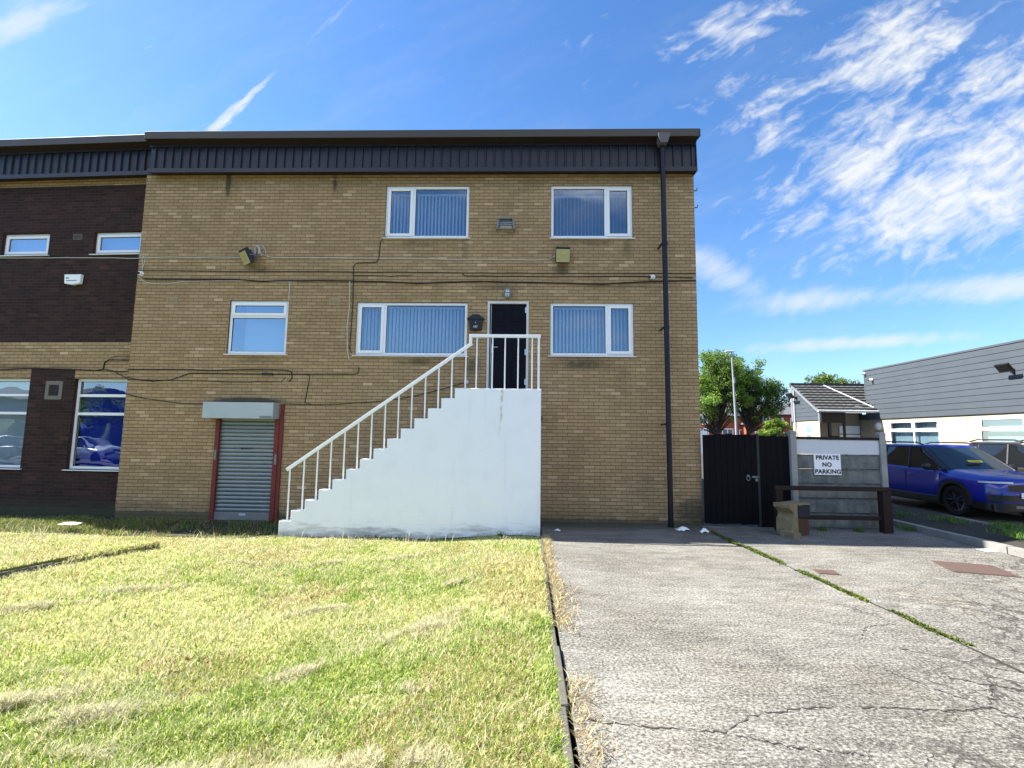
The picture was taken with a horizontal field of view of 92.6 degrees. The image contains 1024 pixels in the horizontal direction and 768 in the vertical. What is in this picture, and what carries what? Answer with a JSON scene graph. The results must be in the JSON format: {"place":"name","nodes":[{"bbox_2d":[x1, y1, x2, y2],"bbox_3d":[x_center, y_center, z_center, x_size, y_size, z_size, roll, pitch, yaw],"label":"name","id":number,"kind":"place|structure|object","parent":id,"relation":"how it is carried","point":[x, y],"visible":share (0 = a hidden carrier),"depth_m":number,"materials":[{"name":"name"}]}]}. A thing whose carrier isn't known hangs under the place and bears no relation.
{"place":"outdoors","nodes":[
{"label":"outdoors","id":0,"kind":"place"},
{"bbox_2d":[0,539,137,571],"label":"lawn","id":1,"kind":"structure","parent":0,"point":[57,560],"depth_m":6.84,"materials":[{"name":"plant"}]},
{"bbox_2d":[0,514,535,539],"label":"wall foot strip","id":2,"kind":"object","parent":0,"point":[184,530],"depth_m":9.66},
{"bbox_2d":[57,522,79,524],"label":"litter","id":3,"kind":"object","parent":2,"relation":"on","point":[71,523],"visible":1,"depth_m":9.09,"materials":[{"name":"white paper"}]},
{"bbox_2d":[0,513,522,540],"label":"wall foot grass","id":4,"kind":"structure","parent":2,"relation":"on","point":[55,520],"depth_m":9.68,"materials":[{"name":"green plant"}]},
{"bbox_2d":[278,334,540,540],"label":"external staircase","id":5,"kind":"structure","parent":2,"relation":"on","point":[465,462],"depth_m":9.07,"materials":[{"name":"white paint"}]},
{"bbox_2d":[0,530,571,767],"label":"lawn","id":6,"kind":"structure","parent":0,"point":[218,697],"depth_m":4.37,"materials":[{"name":"plant"}]},
{"bbox_2d":[0,544,157,577],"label":"lawn edging","id":7,"kind":"object","parent":6,"relation":"on","point":[26,568],"visible":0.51,"depth_m":6.67,"materials":[{"name":"concrete"}]},
{"bbox_2d":[62,538,163,563],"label":"edging grass","id":8,"kind":"structure","parent":6,"relation":"on","point":[140,545],"depth_m":7.51,"materials":[{"name":"yellow plant"}]},
{"bbox_2d":[4,521,454,544],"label":"dry stalks","id":9,"kind":"object","parent":6,"relation":"on","point":[214,539],"visible":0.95,"depth_m":8.58,"materials":[{"name":"beige plant"}]},
{"bbox_2d":[14,547,489,767],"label":"fallen leaves","id":10,"kind":"object","parent":6,"relation":"on","point":[320,704],"visible":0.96,"depth_m":3.38,"materials":[{"name":"brown plant"}]},
{"bbox_2d":[9,542,537,766],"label":"lawn weeds","id":11,"kind":"object","parent":6,"relation":"on","point":[126,639],"visible":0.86,"depth_m":5.00,"materials":[{"name":"green plant"}]},
{"bbox_2d":[0,530,551,767],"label":"grass clippings","id":12,"kind":"object","parent":6,"relation":"on","point":[365,759],"depth_m":3.52,"materials":[{"name":"yellow plant"}]},
{"bbox_2d":[539,536,574,767],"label":"lawn edging","id":13,"kind":"object","parent":6,"relation":"on","point":[561,686],"visible":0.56,"depth_m":3.49,"materials":[{"name":"concrete"}]},
{"bbox_2d":[0,0,1023,413],"label":"sky","id":14,"kind":"structure","parent":0,"point":[859,177],"materials":[{"name":"blue"}]},
{"bbox_2d":[702,473,721,521],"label":"yard","id":15,"kind":"structure","parent":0,"point":[703,497],"depth_m":15.32,"materials":[{"name":"concrete"}]},
{"bbox_2d":[540,522,1023,767],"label":"driveway","id":16,"kind":"structure","parent":0,"point":[659,642],"depth_m":4.26,"materials":[{"name":"concrete"}]},
{"bbox_2d":[114,128,702,527],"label":"office building","id":17,"kind":"structure","parent":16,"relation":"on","point":[385,265],"depth_m":10.92,"materials":[{"name":"beige brick"}]},
{"bbox_2d":[202,402,284,522],"bbox_3d":[-5.835,1.675,10.545,1.660,2.550,0.336,1,-6,2],"label":"shutter door","id":18,"kind":"structure","parent":17,"relation":"in","point":[247,455],"depth_m":10.62,"materials":[{"name":"metal"}]},
{"bbox_2d":[238,245,259,264],"bbox_3d":[-5.903,-2.910,10.984,0.350,0.468,0.340,-4,-8,39],"label":"floodlight","id":19,"kind":"object","parent":17,"relation":"attached to","point":[247,256],"visible":1,"depth_m":10.89,"materials":[{"name":"black plastic"}]},
{"bbox_2d":[223,300,288,354],"bbox_3d":[-5.687,-1.252,11.191,1.940,1.820,0.550,1,-6,2],"label":"window","id":20,"kind":"structure","parent":17,"relation":"in","point":[256,327],"depth_m":11.23,"materials":[{"name":"white plastic"}]},
{"bbox_2d":[352,302,468,356],"bbox_3d":[-2.226,-1.202,11.086,3.085,1.800,0.550,1,-6,2],"label":"window","id":21,"kind":"structure","parent":17,"relation":"in","point":[383,329],"depth_m":11.07,"materials":[{"name":"white plastic"}]},
{"bbox_2d":[382,187,469,238],"bbox_3d":[-1.923,-3.897,11.363,2.512,1.835,0.550,1,-6,2],"label":"window","id":22,"kind":"structure","parent":17,"relation":"in","point":[411,212],"depth_m":11.35,"materials":[{"name":"white plastic"}]},
{"bbox_2d":[467,314,484,330],"bbox_3d":[-0.796,-1.351,10.760,0.378,0.345,0.132,1,-6,2],"label":"letterbox","id":23,"kind":"object","parent":17,"relation":"attached to","point":[475,322],"visible":1,"depth_m":10.71,"materials":[{"name":"black plastic"}]},
{"bbox_2d":[496,217,514,231],"bbox_3d":[-0.138,-3.565,10.953,0.409,0.265,0.177,1,-6,2],"label":"security light","id":24,"kind":"object","parent":17,"relation":"attached to","point":[505,224],"visible":1,"depth_m":10.93,"materials":[{"name":"silver metal"}]},
{"bbox_2d":[504,288,510,298],"bbox_3d":[-0.103,-2.012,10.820,0.170,0.250,0.118,1,-6,2],"label":"bulkhead light","id":25,"kind":"object","parent":17,"relation":"attached to","point":[507,293],"visible":1,"depth_m":10.81,"materials":[{"name":"metal"}]},
{"bbox_2d":[486,301,528,388],"bbox_3d":[-0.096,-0.770,10.782,0.914,2.139,0.103,1,-6,2],"label":"door","id":26,"kind":"structure","parent":17,"relation":"in","point":[503,317],"depth_m":10.79,"materials":[{"name":"black paint"}]},
{"bbox_2d":[554,247,569,262],"bbox_3d":[1.113,-2.836,10.804,0.350,0.344,0.234,1,-6,-2],"label":"floodlight","id":27,"kind":"object","parent":17,"relation":"attached to","point":[562,254],"visible":1,"depth_m":10.71,"materials":[{"name":"beige plastic"}]},
{"bbox_2d":[549,186,634,238],"bbox_3d":[1.800,-3.860,11.252,2.430,1.835,0.550,1,-6,2],"label":"window","id":28,"kind":"structure","parent":17,"relation":"in","point":[577,212],"depth_m":11.49,"materials":[{"name":"white plastic"}]},
{"bbox_2d":[548,303,636,356],"bbox_3d":[1.761,-1.177,10.969,2.427,1.780,0.550,1,-6,2],"label":"window","id":29,"kind":"structure","parent":17,"relation":"in","point":[576,329],"depth_m":10.96,"materials":[{"name":"white plastic"}]},
{"bbox_2d":[540,533,636,767],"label":"dry straw","id":30,"kind":"object","parent":16,"relation":"on","point":[548,556],"visible":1,"depth_m":3.57,"materials":[{"name":"yellow plant"}]},
{"bbox_2d":[676,527,688,530],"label":"litter","id":31,"kind":"object","parent":16,"relation":"on","point":[682,528],"visible":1,"depth_m":9.59,"materials":[{"name":"white paper"}]},
{"bbox_2d":[754,434,790,526],"bbox_3d":[5.451,2.003,10.204,0.678,1.920,0.080,1,-6,2],"label":"timber fence","id":32,"kind":"object","parent":16,"relation":"on","point":[773,462],"visible":0.77,"depth_m":10.20,"materials":[{"name":"black wood"}]},
{"bbox_2d":[702,433,758,524],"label":"timber gate","id":33,"kind":"structure","parent":32,"relation":"attached to","point":[730,461],"depth_m":10.21,"materials":[{"name":"black wood"}]},
{"bbox_2d":[773,501,809,538],"bbox_3d":[5.345,2.575,9.292,0.701,0.628,0.480,4,-7,-26],"label":"stone block","id":34,"kind":"object","parent":16,"relation":"on","point":[792,521],"depth_m":9.24,"materials":[{"name":"stone"}]},
{"bbox_2d":[591,577,1022,754],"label":"slab cracks","id":35,"kind":"object","parent":16,"relation":"on","point":[866,707],"visible":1,"depth_m":3.32,"materials":[{"name":"grey concrete"}]},
{"bbox_2d":[816,525,830,531],"bbox_3d":[6.208,2.872,9.840,0.293,0.137,0.317,1,-6,2],"label":"weed","id":36,"kind":"object","parent":16,"relation":"on","point":[820,528],"visible":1,"depth_m":9.78,"materials":[{"name":"green plant"}]},
{"bbox_2d":[812,569,841,575],"bbox_3d":[4.316,2.588,6.714,0.270,0.028,0.244,0,-6,12],"label":"manhole cover","id":37,"kind":"object","parent":16,"relation":"on","point":[828,572],"visible":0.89,"depth_m":6.68,"materials":[{"name":"metal"}]},
{"bbox_2d":[773,485,893,533],"bbox_3d":[6.376,2.503,9.747,2.256,0.915,0.167,0,-6,2],"label":"timber rail","id":38,"kind":"object","parent":16,"relation":"on","point":[884,517],"visible":0.7,"depth_m":9.72,"materials":[{"name":"wood"}]},
{"bbox_2d":[787,430,888,528],"bbox_3d":[6.755,1.999,10.132,1.958,2.048,0.140,1,-6,2],"label":"concrete fence","id":39,"kind":"object","parent":16,"relation":"on","point":[867,453],"visible":0.85,"depth_m":10.11,"materials":[{"name":"grey concrete"}]},
{"bbox_2d":[813,454,840,474],"bbox_3d":[6.523,1.662,10.126,0.540,0.430,0.024,1,-6,2],"label":"notice sign","id":40,"kind":"object","parent":39,"relation":"attached to","point":[827,464],"visible":1,"depth_m":10.12,"materials":[{"name":"white"}]},
{"bbox_2d":[710,531,976,646],"bbox_3d":[3.955,2.584,6.927,0.224,0.039,5.245,1,-6,-2],"label":"grass strip","id":41,"kind":"object","parent":16,"relation":"on","point":[912,619],"visible":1,"depth_m":5.88,"materials":[{"name":"green plant"}]},
{"bbox_2d":[852,525,866,532],"bbox_3d":[6.928,2.868,9.702,0.317,0.133,0.297,1,-6,2],"label":"weed","id":42,"kind":"object","parent":16,"relation":"on","point":[860,529],"visible":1,"depth_m":9.71,"materials":[{"name":"green plant"}]},
{"bbox_2d":[697,525,1023,673],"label":"slab joint","id":43,"kind":"object","parent":16,"relation":"on","point":[942,635],"visible":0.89,"depth_m":4.28,"materials":[{"name":"green plant"}]},
{"bbox_2d":[894,524,920,531],"bbox_3d":[7.987,2.879,9.918,0.559,0.144,0.474,1,-6,2],"label":"weed","id":44,"kind":"object","parent":16,"relation":"on","point":[907,528],"visible":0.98,"depth_m":9.85,"materials":[{"name":"green plant"}]},
{"bbox_2d":[893,519,1023,557],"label":"kerb","id":45,"kind":"structure","parent":16,"relation":"on","point":[997,546],"depth_m":8.71,"materials":[{"name":"concrete"}]},
{"bbox_2d":[931,560,1020,577],"bbox_3d":[6.606,2.649,7.014,0.730,0.028,0.670,-1,-6,20],"label":"manhole cover","id":46,"kind":"object","parent":16,"relation":"on","point":[971,568],"visible":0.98,"depth_m":6.97,"materials":[{"name":"metal"}]},
{"bbox_2d":[978,549,997,551],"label":"litter","id":47,"kind":"object","parent":16,"relation":"on","point":[988,550],"visible":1,"depth_m":8.18,"materials":[{"name":"white paper"}]},
{"bbox_2d":[701,454,1023,527],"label":"car park","id":48,"kind":"structure","parent":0,"point":[988,516],"depth_m":11.62,"materials":[{"name":"grey asphalt"}]},
{"bbox_2d":[700,402,741,453],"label":"brick house","id":49,"kind":"structure","parent":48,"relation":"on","point":[729,428],"depth_m":53.49,"materials":[{"name":"red brick"}]},
{"bbox_2d":[722,428,733,434],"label":"window","id":50,"kind":"structure","parent":49,"relation":"in","point":[727,430],"depth_m":53.46,"materials":[{"name":"white plastic"}]},
{"bbox_2d":[698,349,756,434],"bbox_3d":[16.742,1.621,39.840,6.796,9.396,5.344,1,-6,2],"label":"leafy tree","id":51,"kind":"object","parent":48,"relation":"on","point":[715,379],"visible":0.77,"depth_m":39.60,"materials":[{"name":"green plant"}]},
{"bbox_2d":[725,351,737,434],"bbox_3d":[16.259,1.664,36.176,0.720,8.331,0.260,1,-6,2],"label":"street lamp","id":52,"kind":"object","parent":48,"relation":"on","point":[735,412],"visible":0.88,"depth_m":36.23,"materials":[{"name":"silver metal"}]},
{"bbox_2d":[725,353,790,433],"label":"leafy tree","id":53,"kind":"object","parent":48,"relation":"on","point":[772,391],"visible":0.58,"depth_m":40.69,"materials":[{"name":"green plant"}]},
{"bbox_2d":[740,407,782,435],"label":"brick house","id":54,"kind":"structure","parent":48,"relation":"on","point":[744,429],"depth_m":51.91,"materials":[{"name":"red brick"}]},
{"bbox_2d":[756,418,792,435],"bbox_3d":[19.847,4.271,36.666,2.940,3.540,2.328,-2,-7,23],"label":"leafy tree","id":55,"kind":"object","parent":48,"relation":"on","point":[776,427],"visible":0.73,"depth_m":36.54,"materials":[{"name":"green plant"}]},
{"bbox_2d":[773,402,845,434],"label":"brick house","id":56,"kind":"structure","parent":48,"relation":"on","point":[786,416],"depth_m":55.40,"materials":[{"name":"red brick"}]},
{"bbox_2d":[801,372,860,409],"bbox_3d":[25.602,2.696,38.927,5.485,7.299,4.286,1,-6,2],"label":"leafy tree","id":57,"kind":"object","parent":48,"relation":"on","point":[826,378],"visible":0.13,"depth_m":38.88,"materials":[{"name":"green plant"}]},
{"bbox_2d":[789,382,878,468],"bbox_3d":[15.512,2.022,22.134,4.570,4.450,2.385,1,-6,2],"label":"pitched annex","id":58,"kind":"object","parent":48,"relation":"on","point":[835,402],"visible":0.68,"depth_m":22.26,"materials":[{"name":"tile"}]},
{"bbox_2d":[785,393,796,398],"bbox_3d":[13.174,0.570,23.051,0.388,0.289,0.440,1,-6,2],"label":"floodlight","id":59,"kind":"object","parent":58,"relation":"attached to","point":[789,395],"visible":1,"depth_m":22.99,"materials":[{"name":"black plastic"}]},
{"bbox_2d":[805,425,813,439],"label":"window","id":60,"kind":"structure","parent":58,"relation":"in","point":[808,428],"depth_m":22.06,"materials":[{"name":"white glass"}]},
{"bbox_2d":[839,426,859,454],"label":"window","id":61,"kind":"structure","parent":58,"relation":"in","point":[849,429],"depth_m":22.25,"materials":[{"name":"white glass"}]},
{"bbox_2d":[848,498,1022,531],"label":"kerb","id":62,"kind":"structure","parent":48,"relation":"on","point":[977,521],"depth_m":10.14,"materials":[{"name":"concrete"}]},
{"bbox_2d":[861,441,1023,515],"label":"parked car","id":63,"kind":"object","parent":48,"relation":"on","point":[962,480],"visible":0.77,"depth_m":11.41,"materials":[{"name":"blue paint"}]},
{"bbox_2d":[969,439,1023,471],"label":"parked car","id":64,"kind":"object","parent":48,"relation":"on","point":[1008,453],"visible":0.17,"depth_m":12.40,"materials":[{"name":"paint"}]},
{"bbox_2d":[859,339,1023,444],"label":"clad building","id":65,"kind":"structure","parent":0,"point":[930,399],"depth_m":17.57,"materials":[{"name":"metal"}]},
{"bbox_2d":[874,422,882,430],"bbox_3d":[15.717,1.836,21.063,0.200,0.380,0.380,1,-6,2],"label":"wall lamp","id":66,"kind":"object","parent":65,"relation":"attached to","point":[878,426],"visible":1,"depth_m":20.97,"materials":[{"name":"white plastic"}]},
{"bbox_2d":[889,418,940,443],"bbox_3d":[15.851,2.220,19.198,0.203,1.652,2.532,1,-6,2],"label":"window","id":67,"kind":"structure","parent":65,"relation":"in","point":[922,431],"depth_m":19.16,"materials":[{"name":"white plastic"}]},
{"bbox_2d":[949,423,966,439],"bbox_3d":[15.690,1.685,17.247,0.026,0.600,0.660,1,-6,2],"label":"sign","id":68,"kind":"object","parent":65,"relation":"attached to","point":[957,431],"depth_m":17.23,"materials":[{"name":"white paint"}]},
{"bbox_2d":[979,415,1023,441],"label":"window","id":69,"kind":"structure","parent":65,"relation":"in","point":[1011,426],"depth_m":15.76,"materials":[{"name":"white plastic"}]},
{"bbox_2d":[994,363,1014,372],"bbox_3d":[15.413,-0.495,15.253,0.388,0.289,0.440,1,-6,2],"label":"floodlight","id":70,"kind":"object","parent":65,"relation":"attached to","point":[1004,367],"visible":1,"depth_m":15.21,"materials":[{"name":"black plastic"}]},
{"bbox_2d":[892,505,1023,547],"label":"verge","id":71,"kind":"structure","parent":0,"point":[975,529],"depth_m":9.62,"materials":[{"name":"green plant"}]},
{"bbox_2d":[893,510,922,517],"bbox_3d":[8.699,2.842,10.809,0.816,0.144,0.796,1,-6,2],"label":"weed","id":72,"kind":"object","parent":71,"relation":"on","point":[903,514],"visible":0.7,"depth_m":10.71,"materials":[{"name":"green plant"}]},
{"bbox_2d":[927,515,973,523],"bbox_3d":[8.878,2.711,9.927,0.660,0.144,0.727,1,-6,2],"label":"weed","id":73,"kind":"object","parent":71,"relation":"on","point":[954,520],"visible":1,"depth_m":9.87,"materials":[{"name":"green plant"}]},
{"bbox_2d":[982,519,1023,530],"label":"weed","id":74,"kind":"object","parent":71,"relation":"on","point":[1006,525],"visible":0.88,"depth_m":9.09,"materials":[{"name":"green plant"}]},
{"bbox_2d":[985,526,1023,539],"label":"weed","id":75,"kind":"object","parent":71,"relation":"on","point":[1018,533],"visible":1,"depth_m":8.51,"materials":[{"name":"green plant"}]},
{"label":"ground","id":76,"kind":"structure","parent":0,"visible":0},
{"bbox_2d":[0,134,152,515],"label":"neighbouring building","id":77,"kind":"structure","parent":76,"relation":"on","point":[71,205],"depth_m":11.44,"materials":[{"name":"brick"}]},
{"bbox_2d":[0,378,29,469],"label":"window","id":78,"kind":"structure","parent":77,"relation":"in","point":[14,392],"depth_m":11.47,"materials":[{"name":"glass"}]},
{"bbox_2d":[0,234,49,256],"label":"window","id":79,"kind":"structure","parent":77,"relation":"in","point":[25,244],"depth_m":11.80,"materials":[{"name":"white plastic"}]},
{"bbox_2d":[64,274,83,285],"bbox_3d":[-10.242,-2.430,11.438,0.418,0.252,0.087,0,-6,4],"label":"alarm box","id":80,"kind":"object","parent":77,"relation":"attached to","point":[73,279],"visible":1,"depth_m":11.40,"materials":[{"name":"white paint"}]},
{"bbox_2d":[62,379,126,471],"bbox_3d":[-9.356,0.925,11.327,1.925,2.655,0.595,0,-6,4],"label":"window","id":81,"kind":"structure","parent":77,"relation":"in","point":[102,414],"depth_m":11.29,"materials":[{"name":"blue glass"}]},
{"bbox_2d":[89,232,141,254],"bbox_3d":[-9.249,-3.302,11.763,1.840,1.145,0.585,0,-6,4],"label":"window","id":82,"kind":"structure","parent":77,"relation":"in","point":[114,243],"depth_m":11.64,"materials":[{"name":"white plastic"}]}
]}

